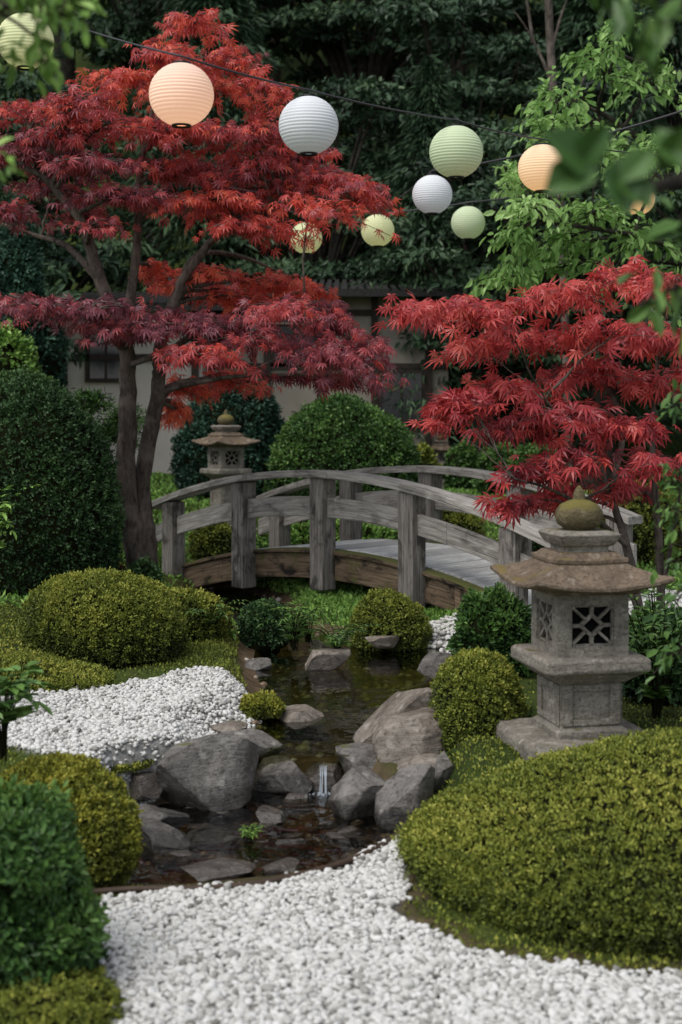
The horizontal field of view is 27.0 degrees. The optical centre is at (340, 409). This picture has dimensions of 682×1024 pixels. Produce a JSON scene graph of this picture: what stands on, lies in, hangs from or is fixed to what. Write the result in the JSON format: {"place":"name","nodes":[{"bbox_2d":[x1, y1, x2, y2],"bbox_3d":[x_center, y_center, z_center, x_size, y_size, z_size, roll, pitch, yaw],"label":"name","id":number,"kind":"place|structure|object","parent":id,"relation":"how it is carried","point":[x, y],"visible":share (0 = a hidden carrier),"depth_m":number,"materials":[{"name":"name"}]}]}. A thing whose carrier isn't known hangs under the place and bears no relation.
{"place":"outdoors","nodes":[
{"label":"outdoors","id":0,"kind":"place"},
{"bbox_2d":[0,666,266,805],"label":"white gravel","id":1,"kind":"structure","parent":0,"point":[97,719],"depth_m":7.06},
{"bbox_2d":[140,791,383,884],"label":"stream water","id":2,"kind":"structure","parent":0,"point":[295,842],"depth_m":5.94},
{"bbox_2d":[137,803,189,828],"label":"rock","id":3,"kind":"object","parent":2,"relation":"on","point":[175,819],"visible":0.47,"depth_m":5.97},
{"bbox_2d":[181,857,255,881],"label":"rock","id":4,"kind":"object","parent":2,"relation":"on","point":[216,869],"visible":0.91,"depth_m":5.40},
{"bbox_2d":[256,805,288,828],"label":"rock","id":5,"kind":"object","parent":2,"relation":"on","point":[269,817],"visible":1,"depth_m":6.11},
{"bbox_2d":[397,753,437,770],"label":"rock","id":6,"kind":"object","parent":2,"relation":"on","point":[429,758],"visible":0.27,"depth_m":6.50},
{"bbox_2d":[206,588,445,689],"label":"pond water","id":7,"kind":"structure","parent":0,"point":[232,593],"depth_m":12.33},
{"bbox_2d":[118,553,166,584],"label":"shrub","id":8,"kind":"object","parent":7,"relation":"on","point":[146,567],"visible":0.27,"depth_m":10.72,"materials":[{"name":"green plant"}]},
{"bbox_2d":[305,648,350,671],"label":"rock","id":9,"kind":"object","parent":7,"relation":"on","point":[326,660],"visible":1,"depth_m":8.83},
{"bbox_2d":[364,635,399,648],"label":"rock","id":10,"kind":"object","parent":7,"relation":"on","point":[381,642],"visible":1,"depth_m":9.34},
{"bbox_2d":[0,0,681,1023],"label":"ground","id":11,"kind":"structure","parent":0,"point":[332,732],"depth_m":7.47,"materials":[{"name":"soil"}]},
{"bbox_2d":[0,484,39,548],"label":"leafy plant","id":12,"kind":"object","parent":11,"relation":"on","point":[4,505],"visible":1,"depth_m":7.98,"materials":[{"name":"green plant"}]},
{"bbox_2d":[0,318,52,382],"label":"shrub","id":13,"kind":"object","parent":11,"relation":"on","point":[15,350],"visible":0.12,"depth_m":13.19,"materials":[{"name":"green plant"}]},
{"bbox_2d":[0,660,55,760],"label":"leafy plant","id":14,"kind":"object","parent":11,"relation":"on","point":[18,688],"visible":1,"depth_m":5.26,"materials":[{"name":"green plant"}]},
{"bbox_2d":[0,205,69,392],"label":"shrub","id":15,"kind":"object","parent":11,"relation":"on","point":[21,256],"visible":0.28,"depth_m":14.35,"materials":[{"name":"green plant"}]},
{"bbox_2d":[0,0,107,182],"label":"broadleaf tree","id":16,"kind":"object","parent":11,"relation":"on","point":[49,13],"visible":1,"depth_m":3.10,"materials":[{"name":"green plant"}]},
{"bbox_2d":[0,773,111,992],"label":"shrub","id":17,"kind":"object","parent":11,"relation":"on","point":[53,914],"visible":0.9,"depth_m":4.09,"materials":[{"name":"green plant"}]},
{"bbox_2d":[0,649,116,691],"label":"shrub","id":18,"kind":"object","parent":11,"relation":"on","point":[64,673],"visible":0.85,"depth_m":7.76,"materials":[{"name":"green plant"}]},
{"bbox_2d":[0,363,128,597],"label":"shrub","id":19,"kind":"object","parent":11,"relation":"on","point":[65,516],"visible":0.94,"depth_m":10.21,"materials":[{"name":"green plant"}]},
{"bbox_2d":[0,964,128,1023],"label":"shrub","id":20,"kind":"object","parent":11,"relation":"on","point":[93,996],"visible":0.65,"depth_m":3.89,"materials":[{"name":"green plant"}]},
{"bbox_2d":[0,750,145,887],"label":"shrub","id":21,"kind":"object","parent":11,"relation":"on","point":[108,823],"visible":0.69,"depth_m":5.12,"materials":[{"name":"green plant"}]},
{"bbox_2d":[0,90,162,368],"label":"background tree","id":22,"kind":"object","parent":11,"relation":"on","point":[62,258],"visible":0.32,"depth_m":18.72,"materials":[{"name":"green plant"}]},
{"bbox_2d":[53,0,111,93],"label":"background tree","id":23,"kind":"object","parent":11,"relation":"on","point":[68,72],"visible":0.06,"depth_m":35.78,"materials":[{"name":"green plant"}]},
{"bbox_2d":[0,48,170,291],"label":"background tree","id":24,"kind":"object","parent":11,"relation":"on","point":[23,80],"visible":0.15,"depth_m":25.05,"materials":[{"name":"green plant"}]},
{"bbox_2d":[15,566,188,667],"bbox_3d":[-1.451,1.333,8.617,1.061,0.749,0.982,0,0,0],"label":"shrub","id":25,"kind":"object","parent":11,"relation":"on","point":[111,618],"visible":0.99,"depth_m":8.31,"materials":[{"name":"green plant"}]},
{"bbox_2d":[67,386,145,472],"bbox_3d":[-2.229,0.507,12.986,1.058,1.486,1.465,0,0,-8],"label":"shrub","id":26,"kind":"object","parent":11,"relation":"on","point":[86,399],"visible":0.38,"depth_m":12.63,"materials":[{"name":"green plant"}]},
{"bbox_2d":[0,602,247,771],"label":"moss","id":27,"kind":"object","parent":11,"relation":"on","point":[215,646],"visible":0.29,"depth_m":8.54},
{"bbox_2d":[110,758,154,774],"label":"shrub","id":28,"kind":"object","parent":11,"relation":"on","point":[138,765],"visible":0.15,"depth_m":6.33,"materials":[{"name":"green plant"}]},
{"bbox_2d":[129,771,162,799],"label":"rock","id":29,"kind":"object","parent":11,"relation":"on","point":[145,785],"visible":0.83,"depth_m":6.32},
{"bbox_2d":[139,818,197,857],"bbox_3d":[-0.699,1.766,5.850,0.261,0.137,0.327,0,0,-29],"label":"rock","id":30,"kind":"object","parent":11,"relation":"on","point":[159,836],"visible":0.74,"depth_m":5.74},
{"bbox_2d":[151,849,194,862],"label":"rock","id":31,"kind":"object","parent":11,"relation":"on","point":[183,856],"visible":0.7,"depth_m":5.64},
{"bbox_2d":[57,0,293,247],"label":"background tree","id":32,"kind":"object","parent":11,"relation":"on","point":[127,20],"visible":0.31,"depth_m":30.00,"materials":[{"name":"green plant"}]},
{"bbox_2d":[68,0,332,291],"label":"background tree","id":33,"kind":"object","parent":11,"relation":"on","point":[234,12],"visible":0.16,"depth_m":26.45,"materials":[{"name":"green plant"}]},
{"bbox_2d":[168,585,234,641],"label":"shrub","id":34,"kind":"object","parent":11,"relation":"on","point":[206,601],"visible":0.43,"depth_m":9.30,"materials":[{"name":"green plant"}]},
{"bbox_2d":[0,7,411,567],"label":"japanese maple tree","id":35,"kind":"object","parent":11,"relation":"on","point":[125,327],"visible":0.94,"depth_m":10.87,"materials":[{"name":"red plant"}]},
{"bbox_2d":[155,733,260,823],"bbox_3d":[-0.603,1.655,6.418,0.512,0.412,0.350,0,0,-40],"label":"rock","id":36,"kind":"object","parent":11,"relation":"on","point":[207,777],"visible":0.93,"depth_m":6.32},
{"bbox_2d":[187,522,231,560],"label":"shrub","id":37,"kind":"object","parent":11,"relation":"on","point":[211,540],"visible":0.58,"depth_m":13.85,"materials":[{"name":"green plant"}]},
{"bbox_2d":[176,588,251,630],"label":"fern","id":38,"kind":"object","parent":11,"relation":"on","point":[221,613],"visible":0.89,"depth_m":9.25,"materials":[{"name":"green plant"}]},
{"bbox_2d":[186,826,250,847],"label":"rock","id":39,"kind":"object","parent":11,"relation":"on","point":[209,836],"visible":0.62,"depth_m":5.95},
{"bbox_2d":[166,367,284,498],"bbox_3d":[-1.440,0.569,18.480,1.626,2.301,1.529,0,0,0],"label":"shrub","id":40,"kind":"object","parent":11,"relation":"on","point":[254,417],"visible":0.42,"depth_m":18.05,"materials":[{"name":"green plant"}]},
{"bbox_2d":[192,410,259,532],"bbox_3d":[-1.296,0.745,16.000,0.565,1.497,0.565,0,0,-35],"label":"stone lantern","id":41,"kind":"object","parent":11,"relation":"on","point":[225,442],"visible":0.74,"depth_m":15.89,"materials":[{"name":"grey"}]},
{"bbox_2d":[92,827,402,894],"bbox_3d":[-0.223,1.688,5.283,1.490,0.021,0.312,0,0,-35],"label":"path edging","id":42,"kind":"object","parent":11,"relation":"on","point":[142,888],"visible":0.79,"depth_m":5.04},
{"bbox_2d":[221,728,284,757],"bbox_3d":[-0.437,1.631,6.927,0.205,0.130,0.336,0,0,-41],"label":"rock","id":43,"kind":"object","parent":11,"relation":"on","point":[269,744],"visible":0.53,"depth_m":6.87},
{"bbox_2d":[126,802,390,884],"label":"stream pebbles","id":44,"kind":"object","parent":11,"relation":"on","point":[373,839],"visible":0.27,"depth_m":5.93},
{"bbox_2d":[238,689,286,723],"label":"shrub","id":45,"kind":"object","parent":11,"relation":"on","point":[269,707],"visible":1,"depth_m":7.39,"materials":[{"name":"green plant"}]},
{"bbox_2d":[235,597,292,658],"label":"shrub","id":46,"kind":"object","parent":11,"relation":"on","point":[265,640],"visible":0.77,"depth_m":9.60,"materials":[{"name":"green plant"}]},
{"bbox_2d":[45,279,497,473],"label":"japanese house","id":47,"kind":"structure","parent":11,"relation":"on","point":[100,369],"depth_m":21.14,"materials":[{"name":"paint"}]},
{"bbox_2d":[85,325,119,382],"bbox_3d":[-3.385,-0.800,20.465,0.590,0.820,0.050,0,0,0],"label":"window","id":48,"kind":"structure","parent":47,"relation":"in","point":[95,371],"depth_m":20.47,"materials":[{"name":"grey glass"}]},
{"bbox_2d":[270,318,316,366],"bbox_3d":[-0.700,-1.025,21.165,0.720,0.770,0.050,0,0,0],"label":"window","id":49,"kind":"structure","parent":47,"relation":"in","point":[286,329],"depth_m":21.17,"materials":[{"name":"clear glass"}]},
{"bbox_2d":[378,369,424,426],"bbox_3d":[0.900,-0.175,21.165,0.720,0.870,0.050,0,0,0],"label":"window","id":50,"kind":"structure","parent":47,"relation":"in","point":[395,397],"depth_m":21.17,"materials":[{"name":"grey glass"}]},
{"bbox_2d":[247,836,314,862],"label":"rock","id":51,"kind":"object","parent":11,"relation":"on","point":[273,850],"visible":0.85,"depth_m":5.79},
{"bbox_2d":[252,754,313,804],"bbox_3d":[-0.292,1.756,6.693,0.332,0.230,0.326,0,0,0],"label":"rock","id":52,"kind":"object","parent":11,"relation":"on","point":[279,775],"visible":0.77,"depth_m":6.60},
{"bbox_2d":[262,857,306,876],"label":"rock","id":53,"kind":"object","parent":11,"relation":"on","point":[285,864],"visible":0.7,"depth_m":5.49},
{"bbox_2d":[257,602,334,650],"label":"fern","id":54,"kind":"object","parent":11,"relation":"on","point":[296,627],"visible":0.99,"depth_m":9.02,"materials":[{"name":"green plant"}]},
{"bbox_2d":[157,72,437,278],"bbox_3d":[-0.576,-2.402,25.341,5.290,7.250,4.661,0,0,-25],"label":"background tree","id":55,"kind":"object","parent":11,"relation":"on","point":[324,261],"visible":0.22,"depth_m":24.92,"materials":[{"name":"green plant"}]},
{"bbox_2d":[273,704,325,733],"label":"rock","id":56,"kind":"object","parent":11,"relation":"on","point":[304,718],"visible":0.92,"depth_m":7.44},
{"bbox_2d":[204,587,429,809],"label":"stream pebbles","id":57,"kind":"object","parent":11,"relation":"on","point":[305,745],"visible":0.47,"depth_m":8.71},
{"bbox_2d":[304,761,343,803],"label":"waterfall","id":58,"kind":"object","parent":11,"relation":"on","point":[324,777],"visible":0.66,"depth_m":6.62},
{"bbox_2d":[256,518,397,548],"bbox_3d":[-0.150,1.355,14.649,1.575,0.773,1.394,0,0,-30],"label":"shrub","id":59,"kind":"object","parent":11,"relation":"on","point":[300,533],"visible":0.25,"depth_m":14.29,"materials":[{"name":"green plant"}]},
{"bbox_2d":[0,471,681,640],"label":"grass","id":60,"kind":"structure","parent":11,"relation":"on","point":[191,501],"depth_m":12.62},
{"bbox_2d":[26,7,655,155],"bbox_3d":[1.348,-1.928,9.035,8.282,0.617,1.391,0,0,-35],"label":"lantern wire","id":61,"kind":"object","parent":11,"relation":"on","point":[254,77],"visible":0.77,"depth_m":7.31,"materials":[{"name":"grey"}]},
{"bbox_2d":[0,9,53,70],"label":"paper lantern","id":62,"kind":"object","parent":61,"relation":"hanging from","point":[13,32],"visible":0.49,"depth_m":7.58,"materials":[{"name":"green"}]},
{"bbox_2d":[149,56,213,128],"bbox_3d":[-0.750,-1.496,6.690,0.307,0.333,0.307,0,0,0],"label":"paper lantern","id":63,"kind":"object","parent":61,"relation":"hanging from","point":[181,94],"visible":1,"depth_m":6.58,"materials":[{"name":"orange"}]},
{"bbox_2d":[279,91,338,156],"bbox_3d":[-0.166,-1.466,7.263,0.307,0.333,0.307,0,0,0],"label":"paper lantern","id":64,"kind":"object","parent":61,"relation":"hanging from","point":[308,125],"visible":1,"depth_m":7.16,"materials":[{"name":"white"}]},
{"bbox_2d":[429,121,482,179],"bbox_3d":[0.654,-1.478,8.070,0.307,0.333,0.307,0,0,0],"label":"paper lantern","id":65,"kind":"object","parent":61,"relation":"hanging from","point":[455,151],"visible":1,"depth_m":7.96,"materials":[{"name":"green"}]},
{"bbox_2d":[518,140,559,192],"bbox_3d":[1.263,-1.530,8.920,0.307,0.333,0.307,0,0,0],"label":"paper lantern","id":66,"kind":"object","parent":61,"relation":"hanging from","point":[537,161],"visible":0.69,"depth_m":8.81,"materials":[{"name":"orange"}]},
{"bbox_2d":[261,392,421,495],"bbox_3d":[0.037,0.826,16.477,1.911,2.172,1.716,0,0,0],"label":"shrub","id":67,"kind":"object","parent":11,"relation":"on","point":[339,431],"visible":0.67,"depth_m":16.00,"materials":[{"name":"green plant"}]},
{"bbox_2d":[302,618,381,648],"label":"fern","id":68,"kind":"object","parent":11,"relation":"on","point":[341,638],"visible":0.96,"depth_m":8.97,"materials":[{"name":"green plant"}]},
{"bbox_2d":[336,742,376,772],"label":"rock","id":69,"kind":"object","parent":11,"relation":"on","point":[350,755],"visible":0.62,"depth_m":6.67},
{"bbox_2d":[328,766,385,828],"bbox_3d":[0.103,1.734,6.281,0.323,0.319,0.317,0,0,0],"label":"rock","id":70,"kind":"object","parent":11,"relation":"on","point":[354,789],"visible":0.7,"depth_m":6.16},
{"bbox_2d":[334,687,436,766],"bbox_3d":[0.308,1.578,6.910,0.549,0.502,0.454,0,0,38],"label":"rock","id":71,"kind":"object","parent":11,"relation":"on","point":[398,702],"visible":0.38,"depth_m":6.90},
{"bbox_2d":[347,587,433,666],"bbox_3d":[0.335,1.505,9.749,0.606,0.595,0.553,0,0,0],"label":"shrub","id":72,"kind":"object","parent":11,"relation":"on","point":[400,614],"visible":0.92,"depth_m":9.59,"materials":[{"name":"green plant"}]},
{"bbox_2d":[252,0,535,252],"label":"background tree","id":73,"kind":"object","parent":11,"relation":"on","point":[326,30],"visible":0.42,"depth_m":30.46,"materials":[{"name":"green plant"}]},
{"bbox_2d":[152,465,642,612],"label":"arched bridge","id":74,"kind":"structure","parent":11,"relation":"on","point":[429,556],"depth_m":11.36,"materials":[{"name":"grey wood"}]},
{"bbox_2d":[374,764,434,833],"bbox_3d":[0.276,1.695,6.144,0.268,0.317,0.329,0,0,0],"label":"rock","id":75,"kind":"object","parent":11,"relation":"on","point":[401,792],"visible":0.7,"depth_m":6.05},
{"bbox_2d":[372,705,445,762],"bbox_3d":[0.347,1.560,6.738,0.456,0.327,0.386,0,0,-28],"label":"rock","id":76,"kind":"object","parent":11,"relation":"on","point":[398,738],"visible":0.61,"depth_m":6.59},
{"bbox_2d":[411,441,442,476],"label":"shrub","id":77,"kind":"object","parent":11,"relation":"on","point":[427,458],"visible":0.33,"depth_m":19.90,"materials":[{"name":"green plant"}]},
{"bbox_2d":[417,651,452,677],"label":"rock","id":78,"kind":"object","parent":11,"relation":"on","point":[428,666],"visible":0.59,"depth_m":8.51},
{"bbox_2d":[433,751,453,790],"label":"rock","id":79,"kind":"object","parent":11,"relation":"on","point":[444,767],"visible":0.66,"depth_m":6.26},
{"bbox_2d":[344,53,563,452],"bbox_3d":[1.414,-2.192,22.419,4.421,6.846,4.558,0,0,0],"label":"background tree","id":80,"kind":"object","parent":11,"relation":"on","point":[431,92],"visible":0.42,"depth_m":22.02,"materials":[{"name":"green plant"}]},
{"bbox_2d":[341,0,579,439],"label":"background tree","id":81,"kind":"object","parent":11,"relation":"on","point":[488,92],"visible":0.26,"depth_m":25.36,"materials":[{"name":"green plant"}]},
{"bbox_2d":[442,437,478,490],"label":"shrub","id":82,"kind":"object","parent":11,"relation":"on","point":[462,454],"visible":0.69,"depth_m":19.87,"materials":[{"name":"green plant"}]},
{"bbox_2d":[335,156,587,461],"bbox_3d":[2.191,-1.313,21.605,4.661,5.206,4.255,0,0,33],"label":"background tree","id":83,"kind":"object","parent":11,"relation":"on","point":[453,257],"visible":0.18,"depth_m":21.03,"materials":[{"name":"green plant"}]},
{"bbox_2d":[442,510,486,535],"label":"shrub","id":84,"kind":"object","parent":11,"relation":"on","point":[472,522],"visible":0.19,"depth_m":13.44,"materials":[{"name":"green plant"}]},
{"bbox_2d":[426,646,528,751],"bbox_3d":[0.636,1.482,6.814,0.524,0.700,0.666,0,0,0],"label":"shrub","id":85,"kind":"object","parent":11,"relation":"on","point":[478,691],"visible":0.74,"depth_m":6.61,"materials":[{"name":"green plant"}]},
{"bbox_2d":[444,581,533,676],"bbox_3d":[0.891,1.339,8.085,0.608,0.733,0.520,0,0,0],"label":"shrub","id":86,"kind":"object","parent":11,"relation":"on","point":[497,618],"visible":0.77,"depth_m":7.98,"materials":[{"name":"green plant"}]},
{"bbox_2d":[469,441,518,495],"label":"shrub","id":87,"kind":"object","parent":11,"relation":"on","point":[485,462],"visible":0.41,"depth_m":18.84,"materials":[{"name":"green plant"}]},
{"bbox_2d":[369,255,681,608],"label":"japanese maple tree","id":88,"kind":"object","parent":11,"relation":"on","point":[453,408],"visible":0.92,"depth_m":7.77,"materials":[{"name":"red plant"}]},
{"bbox_2d":[505,440,557,488],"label":"shrub","id":89,"kind":"object","parent":11,"relation":"on","point":[522,451],"visible":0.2,"depth_m":17.90,"materials":[{"name":"green plant"}]},
{"bbox_2d":[390,717,681,963],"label":"shrub","id":90,"kind":"object","parent":11,"relation":"on","point":[573,844],"visible":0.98,"depth_m":4.81,"materials":[{"name":"green plant"}]},
{"bbox_2d":[402,673,681,972],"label":"moss","id":91,"kind":"object","parent":11,"relation":"on","point":[665,960],"visible":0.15,"depth_m":4.78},
{"bbox_2d":[445,0,650,119],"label":"background tree","id":92,"kind":"object","parent":11,"relation":"on","point":[537,17],"visible":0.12,"depth_m":31.17,"materials":[{"name":"green plant"}]},
{"bbox_2d":[512,0,592,477],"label":"bare tree","id":93,"kind":"object","parent":11,"relation":"on","point":[551,36],"visible":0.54,"depth_m":16.96,"materials":[{"name":"brown wood"}]},
{"bbox_2d":[436,68,681,490],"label":"background tree","id":94,"kind":"object","parent":11,"relation":"on","point":[500,142],"visible":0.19,"depth_m":19.59,"materials":[{"name":"green plant"}]},
{"bbox_2d":[451,0,681,449],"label":"background tree","id":95,"kind":"object","parent":11,"relation":"on","point":[581,17],"visible":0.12,"depth_m":24.52,"materials":[{"name":"green plant"}]},
{"bbox_2d":[465,12,681,327],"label":"broadleaf tree","id":96,"kind":"object","parent":11,"relation":"on","point":[534,252],"visible":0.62,"depth_m":12.40,"materials":[{"name":"green plant"}]},
{"bbox_2d":[375,171,681,213],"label":"lantern wire","id":97,"kind":"object","parent":96,"relation":"attached to","point":[514,197],"visible":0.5,"depth_m":12.80,"materials":[{"name":"grey"}]},
{"bbox_2d":[451,204,484,239],"bbox_3d":[1.136,-1.685,12.711,0.307,0.333,0.307,0,0,0],"label":"paper lantern","id":98,"kind":"object","parent":97,"relation":"hanging from","point":[467,222],"visible":0.98,"depth_m":12.60,"materials":[{"name":"green"}]},
{"bbox_2d":[490,485,674,760],"bbox_3d":[1.063,0.979,6.350,0.628,1.283,0.628,0,0,-12],"label":"stone lantern","id":99,"kind":"object","parent":11,"relation":"on","point":[580,580],"visible":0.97,"depth_m":6.21,"materials":[{"name":"grey"}]},
{"bbox_2d":[542,0,681,355],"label":"broadleaf tree","id":100,"kind":"object","parent":11,"relation":"on","point":[628,184],"visible":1,"depth_m":2.00,"materials":[{"name":"green plant"}]},
{"bbox_2d":[571,2,681,408],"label":"background tree","id":101,"kind":"object","parent":11,"relation":"on","point":[675,40],"visible":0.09,"depth_m":25.27,"materials":[{"name":"green plant"}]},
{"bbox_2d":[593,69,681,368],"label":"background tree","id":102,"kind":"object","parent":11,"relation":"on","point":[675,213],"visible":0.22,"depth_m":17.67,"materials":[{"name":"green plant"}]},
{"bbox_2d":[596,479,681,565],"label":"shrub","id":103,"kind":"object","parent":11,"relation":"on","point":[643,537],"visible":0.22,"depth_m":13.55,"materials":[{"name":"green plant"}]},
{"bbox_2d":[621,599,681,706],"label":"shrub","id":104,"kind":"object","parent":11,"relation":"on","point":[633,687],"visible":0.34,"depth_m":7.23,"materials":[{"name":"green plant"}]},
{"bbox_2d":[629,584,681,717],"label":"leafy plant","id":105,"kind":"object","parent":11,"relation":"on","point":[656,692],"visible":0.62,"depth_m":6.86,"materials":[{"name":"green plant"}]},
{"bbox_2d":[641,378,681,683],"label":"leafy shrub","id":106,"kind":"object","parent":11,"relation":"on","point":[669,537],"visible":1,"depth_m":5.05,"materials":[{"name":"green plant"}]},
{"bbox_2d":[2,110,681,218],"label":"lantern wire","id":107,"kind":"object","parent":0,"point":[614,131],"visible":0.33,"depth_m":10.24,"materials":[{"name":"grey"}]},
{"bbox_2d":[361,212,393,246],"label":"paper lantern","id":108,"kind":"object","parent":107,"relation":"hanging from","point":[380,223],"visible":0.85,"depth_m":12.93,"materials":[{"name":"yellow"}]},
{"bbox_2d":[412,172,451,214],"bbox_3d":[0.694,-1.651,10.818,0.307,0.333,0.307,0,0,0],"label":"paper lantern","id":109,"kind":"object","parent":107,"relation":"hanging from","point":[431,194],"visible":1,"depth_m":10.71,"materials":[{"name":"white"}]},
{"bbox_2d":[271,577,458,627],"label":"grass","id":110,"kind":"structure","parent":0,"point":[336,612],"depth_m":11.15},
{"bbox_2d":[94,837,681,1023],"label":"white gravel","id":111,"kind":"structure","parent":0,"point":[434,961],"depth_m":4.29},
{"bbox_2d":[420,588,681,662],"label":"white gravel","id":112,"kind":"structure","parent":0,"point":[437,626],"depth_m":9.91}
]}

